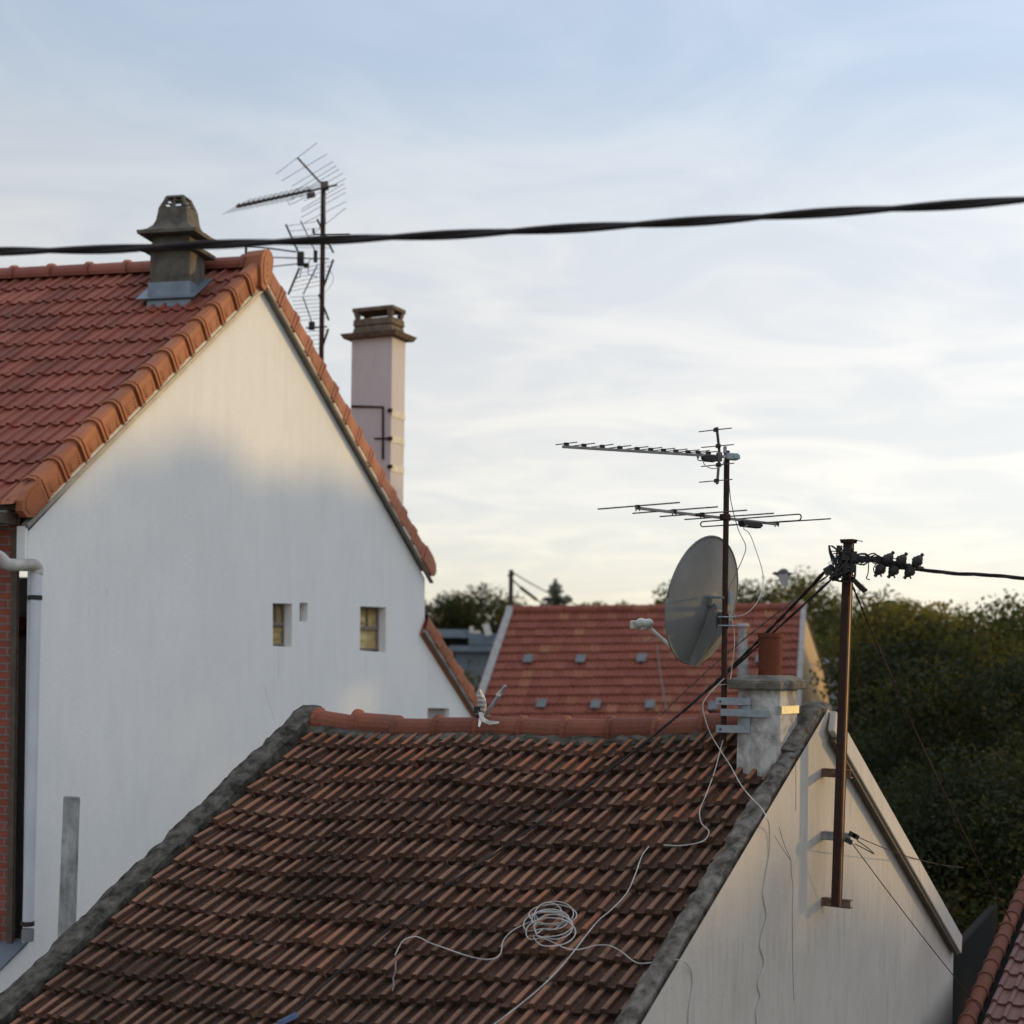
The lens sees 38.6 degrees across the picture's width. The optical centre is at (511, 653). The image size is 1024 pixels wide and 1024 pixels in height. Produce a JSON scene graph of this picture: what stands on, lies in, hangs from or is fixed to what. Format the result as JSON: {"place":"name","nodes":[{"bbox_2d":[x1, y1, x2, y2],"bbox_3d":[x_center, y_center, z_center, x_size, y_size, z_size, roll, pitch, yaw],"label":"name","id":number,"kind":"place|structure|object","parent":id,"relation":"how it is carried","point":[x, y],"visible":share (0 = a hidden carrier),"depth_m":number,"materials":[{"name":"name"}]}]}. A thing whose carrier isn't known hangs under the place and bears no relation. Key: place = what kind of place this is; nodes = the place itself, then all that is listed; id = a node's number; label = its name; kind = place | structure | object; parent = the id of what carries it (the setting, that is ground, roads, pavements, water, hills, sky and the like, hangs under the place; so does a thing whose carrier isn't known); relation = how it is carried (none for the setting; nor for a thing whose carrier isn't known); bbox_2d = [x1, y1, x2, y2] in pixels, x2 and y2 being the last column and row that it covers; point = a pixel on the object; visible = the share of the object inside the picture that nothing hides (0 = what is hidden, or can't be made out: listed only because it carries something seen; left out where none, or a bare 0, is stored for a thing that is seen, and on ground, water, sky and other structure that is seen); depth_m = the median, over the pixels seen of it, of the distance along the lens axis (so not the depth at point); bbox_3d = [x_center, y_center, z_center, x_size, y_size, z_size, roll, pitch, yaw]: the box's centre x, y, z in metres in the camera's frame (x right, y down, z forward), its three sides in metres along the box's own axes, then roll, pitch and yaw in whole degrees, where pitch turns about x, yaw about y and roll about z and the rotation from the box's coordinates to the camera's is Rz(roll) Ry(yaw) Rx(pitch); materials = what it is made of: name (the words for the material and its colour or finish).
{"place":"outdoors","nodes":[
{"label":"outdoors","id":0,"kind":"place"},
{"bbox_2d":[0,195,490,994],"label":"white house","id":1,"kind":"structure","parent":0,"point":[216,547],"depth_m":16.15,"materials":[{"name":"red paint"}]},
{"bbox_2d":[273,603,284,645],"bbox_3d":[-2.871,-0.343,17.560,0.060,0.525,0.437,1,0,25],"label":"window","id":2,"kind":"structure","parent":1,"relation":"in","point":[278,609],"depth_m":17.66,"materials":[{"name":"yellow glass"}]},
{"bbox_2d":[223,143,345,360],"bbox_3d":[-3.193,-5.234,20.297,2.060,3.420,0.449,1,0,24],"label":"roof antenna","id":3,"kind":"object","parent":1,"relation":"on","point":[323,188],"visible":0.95,"depth_m":20.07,"materials":[{"name":"metal"}]},
{"bbox_2d":[360,607,378,651],"bbox_3d":[-1.971,-0.322,19.489,0.060,0.608,0.681,1,0,25],"label":"window","id":4,"kind":"structure","parent":1,"relation":"in","point":[369,616],"depth_m":19.61,"materials":[{"name":"yellow glass"}]},
{"bbox_2d":[438,626,480,658],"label":"flat shed","id":5,"kind":"structure","parent":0,"point":[457,637],"depth_m":49.80,"materials":[{"name":"metal"}]},
{"bbox_2d":[0,196,1023,255],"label":"overhead cable","id":6,"kind":"object","parent":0,"point":[844,211],"visible":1,"depth_m":6.20,"materials":[{"name":"black rubber"}]},
{"bbox_2d":[0,0,1023,644],"label":"sky","id":7,"kind":"structure","parent":0,"point":[865,372],"materials":[{"name":"blue"}]},
{"bbox_2d":[477,602,829,719],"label":"house","id":8,"kind":"structure","parent":0,"point":[582,661],"depth_m":34.16,"materials":[{"name":"tile"}]},
{"bbox_2d":[772,569,795,586],"bbox_3d":[4.093,-1.137,21.997,0.271,0.295,0.263,1,0,-39],"label":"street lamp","id":9,"kind":"object","parent":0,"point":[782,575],"visible":1,"depth_m":21.94,"materials":[{"name":"grey metal"}]},
{"label":"ground","id":10,"kind":"structure","parent":0,"visible":0},
{"bbox_2d":[57,796,79,941],"bbox_3d":[-3.690,3.355,11.960,0.229,4.387,0.117,1,0,0],"label":"concrete post","id":11,"kind":"object","parent":10,"relation":"on","point":[68,871],"visible":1,"depth_m":11.91,"materials":[{"name":"grey concrete"}]},
{"bbox_2d":[425,588,498,632],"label":"garden tree","id":12,"kind":"object","parent":10,"relation":"on","point":[466,612],"visible":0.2,"depth_m":59.56,"materials":[{"name":"green plant"}]},
{"bbox_2d":[449,645,492,691],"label":"garage","id":13,"kind":"structure","parent":10,"relation":"on","point":[473,654],"depth_m":42.00,"materials":[{"name":"metal"}]},
{"bbox_2d":[461,660,483,694],"bbox_3d":[-1.327,2.991,36.266,3.683,5.713,3.002,1,0,0],"label":"garden tree","id":14,"kind":"object","parent":10,"relation":"on","point":[469,679],"visible":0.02,"depth_m":36.25,"materials":[{"name":"green plant"}]},
{"bbox_2d":[439,582,507,633],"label":"garden tree","id":15,"kind":"object","parent":10,"relation":"on","point":[486,592],"visible":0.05,"depth_m":61.87,"materials":[{"name":"green plant"}]},
{"bbox_2d":[0,633,961,1023],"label":"house","id":16,"kind":"structure","parent":10,"relation":"on","point":[296,859],"depth_m":9.58,"materials":[{"name":"tile"}]},
{"bbox_2d":[392,961,395,990],"bbox_3d":[-0.698,1.911,8.666,0.017,0.134,0.219,1,0,0],"label":"cable scrap","id":17,"kind":"object","parent":16,"relation":"on","point":[394,976],"visible":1,"depth_m":8.67,"materials":[{"name":"grey plastic"}]},
{"bbox_2d":[474,685,506,726],"bbox_3d":[-0.161,0.404,10.825,0.243,0.349,0.190,1,0,0],"label":"insulator","id":18,"kind":"object","parent":16,"relation":"on","point":[480,710],"visible":1,"depth_m":10.84,"materials":[{"name":"white ceramic"}]},
{"bbox_2d":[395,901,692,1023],"bbox_3d":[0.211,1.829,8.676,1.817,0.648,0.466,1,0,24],"label":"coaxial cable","id":19,"kind":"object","parent":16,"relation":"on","point":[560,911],"visible":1,"depth_m":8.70,"materials":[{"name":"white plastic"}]},
{"bbox_2d":[494,846,648,1023],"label":"coaxial cable","id":20,"kind":"object","parent":16,"relation":"attached to","point":[576,947],"visible":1,"depth_m":8.48,"materials":[{"name":"grey plastic"}]},
{"bbox_2d":[664,740,722,845],"bbox_3d":[1.267,0.890,9.368,0.246,0.630,0.742,1,0,36],"label":"coaxial cable","id":21,"kind":"object","parent":16,"relation":"attached to","point":[700,809],"visible":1,"depth_m":9.29,"materials":[{"name":"grey plastic"}]},
{"bbox_2d":[716,450,768,744],"bbox_3d":[1.545,-0.371,9.689,0.367,1.961,0.079,1,0,25],"label":"antenna mast","id":22,"kind":"object","parent":16,"relation":"attached to","point":[746,713],"visible":1,"depth_m":9.75,"materials":[{"name":"grey metal"}]},
{"bbox_2d":[556,427,739,483],"bbox_3d":[0.907,-1.314,9.579,1.285,0.380,0.310,1,0,-13],"label":"tv antenna","id":23,"kind":"object","parent":22,"relation":"attached to","point":[708,456],"visible":1,"depth_m":9.64,"materials":[{"name":"metal"}]},
{"bbox_2d":[728,480,745,590],"bbox_3d":[1.505,-0.850,9.782,0.127,0.873,0.020,1,0,11],"label":"antenna lead","id":24,"kind":"object","parent":23,"relation":"hanging from","point":[740,535],"visible":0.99,"depth_m":9.79,"materials":[{"name":"grey plastic"}]},
{"bbox_2d":[630,535,737,666],"bbox_3d":[1.220,-0.360,10.067,0.776,0.901,0.740,1,0,0],"label":"satellite dish","id":25,"kind":"object","parent":22,"relation":"attached to","point":[693,616],"visible":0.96,"depth_m":9.93,"materials":[{"name":"grey metal"}]},
{"bbox_2d":[719,605,734,684],"bbox_3d":[1.434,-0.057,9.762,0.124,0.540,0.026,1,0,-34],"label":"antenna lead","id":26,"kind":"object","parent":25,"relation":"hanging from","point":[734,647],"visible":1,"depth_m":9.79,"materials":[{"name":"grey plastic"}]},
{"bbox_2d":[598,502,830,528],"bbox_3d":[1.339,-0.902,9.690,0.880,0.073,1.534,1,0,43],"label":"tv antenna","id":27,"kind":"object","parent":22,"relation":"attached to","point":[744,522],"visible":1,"depth_m":9.74,"materials":[{"name":"metal"}]},
{"bbox_2d":[729,525,763,616],"bbox_3d":[1.573,-0.556,9.828,0.234,0.622,0.088,1,0,0],"label":"antenna lead","id":28,"kind":"object","parent":27,"relation":"hanging from","point":[763,578],"visible":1,"depth_m":9.81,"materials":[{"name":"grey plastic"}]},
{"bbox_2d":[702,678,769,1023],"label":"coaxial cable","id":29,"kind":"object","parent":22,"relation":"attached to","point":[768,854],"visible":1,"depth_m":9.16,"materials":[{"name":"grey plastic"}]},
{"bbox_2d":[821,539,923,908],"bbox_3d":[2.375,0.478,9.709,0.654,2.475,0.313,1,0,21],"label":"service pole","id":30,"kind":"object","parent":16,"relation":"attached to","point":[847,558],"visible":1,"depth_m":9.72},
{"bbox_2d":[290,580,831,1014],"bbox_3d":[0.111,0.896,9.334,4.017,2.889,0.946,1,0,-24],"label":"service cable","id":31,"kind":"object","parent":30,"relation":"attached to","point":[339,971],"visible":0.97,"depth_m":9.72,"materials":[{"name":"black rubber"}]},
{"bbox_2d":[277,1012,297,1023],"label":"cable clamp","id":32,"kind":"object","parent":31,"relation":"attached to","point":[289,1018],"visible":1,"depth_m":8.36,"materials":[{"name":"silver metal"}]},
{"bbox_2d":[660,572,832,715],"bbox_3d":[1.622,0.272,12.374,0.012,1.639,5.348,1,0,-11],"label":"service cable","id":33,"kind":"object","parent":30,"relation":"attached to","point":[744,639],"visible":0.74,"depth_m":11.30,"materials":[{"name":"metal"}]},
{"bbox_2d":[675,571,824,717],"bbox_3d":[1.586,0.308,12.624,0.028,1.791,5.849,1,0,-10],"label":"service cable","id":34,"kind":"object","parent":30,"relation":"attached to","point":[791,607],"visible":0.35,"depth_m":10.66,"materials":[{"name":"black rubber"}]},
{"bbox_2d":[854,840,873,853],"bbox_3d":[2.345,1.290,9.733,0.134,0.092,0.018,1,0,10],"label":"wire loop","id":35,"kind":"object","parent":30,"relation":"attached to","point":[872,852],"visible":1,"depth_m":9.73,"materials":[{"name":"grey metal"}]},
{"bbox_2d":[859,837,963,867],"bbox_3d":[3.154,1.561,11.374,0.006,0.668,3.685,1,0,28],"label":"stay wire","id":36,"kind":"object","parent":30,"relation":"attached to","point":[908,856],"visible":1,"depth_m":11.15,"materials":[{"name":"grey metal"}]},
{"bbox_2d":[852,843,993,1023],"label":"stay wire","id":37,"kind":"object","parent":30,"relation":"attached to","point":[920,933],"visible":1,"depth_m":10.44,"materials":[{"name":"grey metal"}]},
{"bbox_2d":[852,583,1011,920],"bbox_3d":[3.481,1.080,11.624,0.017,3.082,4.507,1,0,34],"label":"stay wire","id":38,"kind":"object","parent":30,"relation":"attached to","point":[889,672],"visible":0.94,"depth_m":10.97,"materials":[{"name":"black metal"}]},
{"bbox_2d":[899,566,1023,579],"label":"overhead cable","id":39,"kind":"object","parent":30,"relation":"attached to","point":[970,574],"visible":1,"depth_m":9.53,"materials":[{"name":"black rubber"}]},
{"bbox_2d":[469,623,496,645],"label":"outhouse","id":40,"kind":"structure","parent":10,"relation":"on","point":[487,637],"depth_m":45.80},
{"bbox_2d":[483,591,528,624],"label":"garden tree","id":41,"kind":"object","parent":10,"relation":"on","point":[498,615],"visible":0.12,"depth_m":65.82,"materials":[{"name":"green plant"}]},
{"bbox_2d":[508,570,513,605],"bbox_3d":[-0.076,1.657,39.994,0.195,7.884,0.166,1,0,-22],"label":"utility pole","id":42,"kind":"object","parent":10,"relation":"on","point":[510,576],"visible":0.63,"depth_m":39.95,"materials":[{"name":"brown wood"}]},
{"bbox_2d":[513,579,547,604],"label":"power line","id":43,"kind":"object","parent":42,"relation":"attached to","point":[528,593],"visible":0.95,"depth_m":42.17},
{"bbox_2d":[513,572,577,604],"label":"power line","id":44,"kind":"object","parent":42,"relation":"attached to","point":[544,590],"visible":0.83,"depth_m":42.19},
{"bbox_2d":[539,578,572,605],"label":"conifer","id":45,"kind":"object","parent":10,"relation":"on","point":[553,589],"visible":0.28,"depth_m":57.95,"materials":[{"name":"green plant"}]},
{"bbox_2d":[579,599,631,604],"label":"garden tree","id":46,"kind":"object","parent":10,"relation":"on","point":[594,603],"visible":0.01,"depth_m":65.72,"materials":[{"name":"green plant"}]},
{"bbox_2d":[652,579,738,603],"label":"garden tree","id":47,"kind":"object","parent":10,"relation":"on","point":[661,595],"visible":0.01,"depth_m":54.94,"materials":[{"name":"green plant"}]},
{"bbox_2d":[737,565,837,620],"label":"garden tree","id":48,"kind":"object","parent":10,"relation":"on","point":[787,595],"visible":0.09,"depth_m":46.98,"materials":[{"name":"green plant"}]},
{"bbox_2d":[821,658,837,709],"bbox_3d":[8.627,2.927,41.400,0.888,5.589,3.200,1,0,0],"label":"tree","id":49,"kind":"object","parent":10,"relation":"on","point":[832,684],"depth_m":40.00,"materials":[{"name":"plant"}]},
{"bbox_2d":[802,587,861,645],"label":"garden tree","id":50,"kind":"object","parent":10,"relation":"on","point":[809,612],"visible":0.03,"depth_m":45.76,"materials":[{"name":"green plant"}]},
{"bbox_2d":[819,596,921,671],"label":"garden tree","id":51,"kind":"object","parent":10,"relation":"on","point":[872,614],"depth_m":43.25,"materials":[{"name":"green plant"}]},
{"bbox_2d":[810,597,936,715],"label":"garden tree","id":52,"kind":"object","parent":10,"relation":"on","point":[820,636],"visible":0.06,"depth_m":42.04,"materials":[{"name":"green plant"}]},
{"bbox_2d":[848,718,953,812],"bbox_3d":[6.572,3.621,25.893,3.084,5.048,2.982,1,0,0],"label":"garden tree","id":53,"kind":"object","parent":10,"relation":"on","point":[866,738],"visible":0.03,"depth_m":25.57,"materials":[{"name":"green plant"}]},
{"bbox_2d":[809,634,1023,804],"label":"garden tree","id":54,"kind":"object","parent":10,"relation":"on","point":[864,671],"visible":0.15,"depth_m":29.52,"materials":[{"name":"green plant"}]},
{"bbox_2d":[817,584,1023,763],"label":"garden tree","id":55,"kind":"object","parent":10,"relation":"on","point":[904,621],"visible":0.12,"depth_m":32.26,"materials":[{"name":"green plant"}]},
{"bbox_2d":[848,651,1023,911],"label":"garden tree","id":56,"kind":"object","parent":10,"relation":"on","point":[932,706],"visible":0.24,"depth_m":23.31,"materials":[{"name":"green plant"}]},
{"bbox_2d":[872,601,1022,742],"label":"garden tree","id":57,"kind":"object","parent":10,"relation":"on","point":[959,612],"visible":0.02,"depth_m":35.47,"materials":[{"name":"green plant"}]},
{"bbox_2d":[874,766,1023,923],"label":"garden tree","id":58,"kind":"object","parent":10,"relation":"on","point":[897,809],"visible":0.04,"depth_m":19.32,"materials":[{"name":"green plant"}]},
{"bbox_2d":[885,781,1023,934],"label":"garden tree","id":59,"kind":"object","parent":10,"relation":"on","point":[957,914],"visible":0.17,"depth_m":18.57,"materials":[{"name":"green plant"}]},
{"bbox_2d":[888,732,1023,919],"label":"garden tree","id":60,"kind":"object","parent":10,"relation":"on","point":[970,779],"visible":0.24,"depth_m":19.76,"materials":[{"name":"green plant"}]},
{"bbox_2d":[890,589,1023,788],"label":"garden tree","id":61,"kind":"object","parent":10,"relation":"on","point":[1012,639],"visible":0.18,"depth_m":29.83,"materials":[{"name":"green plant"}]},
{"bbox_2d":[952,905,997,1023],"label":"garden wall","id":62,"kind":"structure","parent":10,"relation":"on","point":[979,933],"depth_m":15.54,"materials":[{"name":"grey concrete"}]},
{"bbox_2d":[958,874,1023,1023],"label":"tiled outbuilding","id":63,"kind":"structure","parent":10,"relation":"on","point":[997,992],"depth_m":12.21,"materials":[{"name":"tile"}]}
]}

